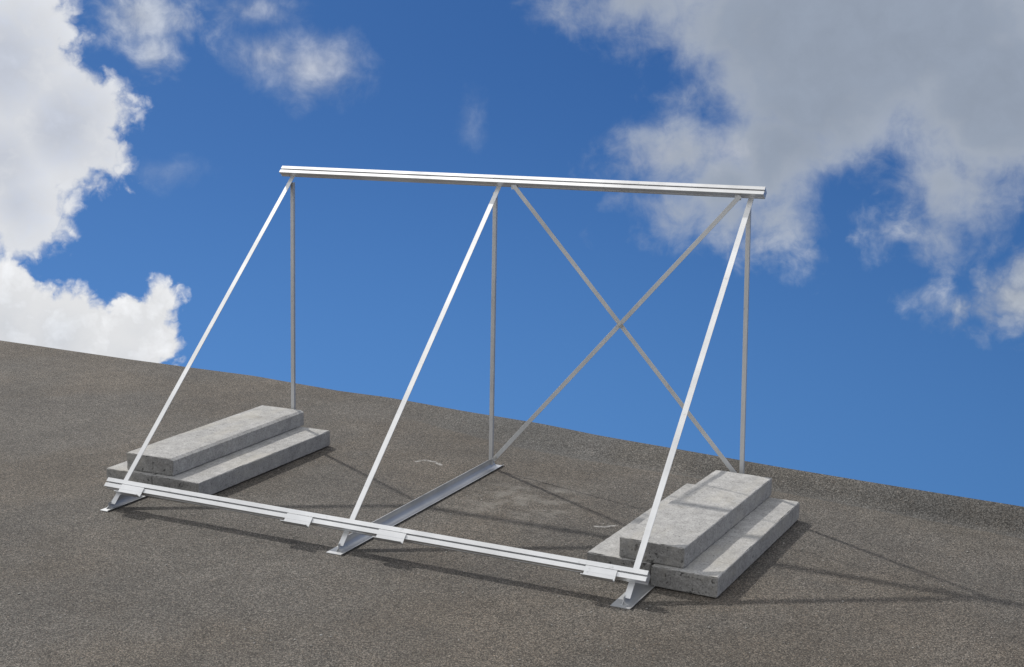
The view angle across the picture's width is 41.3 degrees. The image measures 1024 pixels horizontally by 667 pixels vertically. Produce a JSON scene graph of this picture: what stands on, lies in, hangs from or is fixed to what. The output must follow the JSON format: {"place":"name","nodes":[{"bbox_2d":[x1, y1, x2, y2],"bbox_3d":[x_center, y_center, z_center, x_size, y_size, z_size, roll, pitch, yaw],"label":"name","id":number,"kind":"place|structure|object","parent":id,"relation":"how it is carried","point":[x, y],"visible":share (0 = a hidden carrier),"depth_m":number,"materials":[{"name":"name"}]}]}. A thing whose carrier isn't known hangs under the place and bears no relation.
{"place":"outdoors","nodes":[
{"label":"outdoors","id":0,"kind":"place"},
{"bbox_2d":[0,340,1023,666],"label":"ground","id":1,"kind":"structure","parent":0,"point":[410,604],"depth_m":4.97,"materials":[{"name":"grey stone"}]},
{"bbox_2d":[107,461,156,484],"bbox_3d":[-1.412,0.543,6.192,0.243,0.074,1.004,5,11,24],"label":"concrete block","id":2,"kind":"object","parent":1,"relation":"on","point":[119,471],"depth_m":5.75,"materials":[{"name":"grey concrete"}]},
{"bbox_2d":[127,405,303,475],"bbox_3d":[-1.322,0.473,6.165,0.243,0.074,1.003,5,11,24],"label":"concrete block","id":3,"kind":"object","parent":2,"relation":"on","point":[183,452],"depth_m":6.03,"materials":[{"name":"grey concrete"}]},
{"bbox_2d":[153,427,329,494],"bbox_3d":[-1.189,0.565,6.089,0.243,0.074,1.004,5,11,24],"label":"concrete block","id":4,"kind":"object","parent":1,"relation":"on","point":[232,469],"depth_m":5.96,"materials":[{"name":"grey concrete"}]},
{"bbox_2d":[100,166,766,609],"bbox_3d":[-0.327,0.058,5.465,2.335,1.322,1.372,6,11,25],"label":"mounting frame","id":5,"kind":"object","parent":1,"relation":"on","point":[640,586],"visible":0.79,"depth_m":5.53,"materials":[{"name":"metal"}]},
{"bbox_2d":[587,483,694,582],"bbox_3d":[0.605,0.748,5.203,0.243,0.074,1.003,6,11,27],"label":"concrete block","id":6,"kind":"object","parent":1,"relation":"on","point":[607,550],"depth_m":4.85,"materials":[{"name":"grey concrete"}]},
{"bbox_2d":[619,470,771,567],"bbox_3d":[0.717,0.685,5.138,0.243,0.074,1.003,6,11,27],"label":"concrete block","id":7,"kind":"object","parent":6,"relation":"on","point":[692,523],"depth_m":5.00,"materials":[{"name":"grey concrete"}]},
{"bbox_2d":[651,497,799,597],"bbox_3d":[0.817,0.774,5.072,0.243,0.074,1.004,6,11,27],"label":"concrete block","id":8,"kind":"object","parent":1,"relation":"on","point":[719,566],"depth_m":4.84,"materials":[{"name":"grey concrete"}]},
{"bbox_2d":[0,0,1023,506],"label":"sky","id":9,"kind":"structure","parent":0,"point":[145,145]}
]}

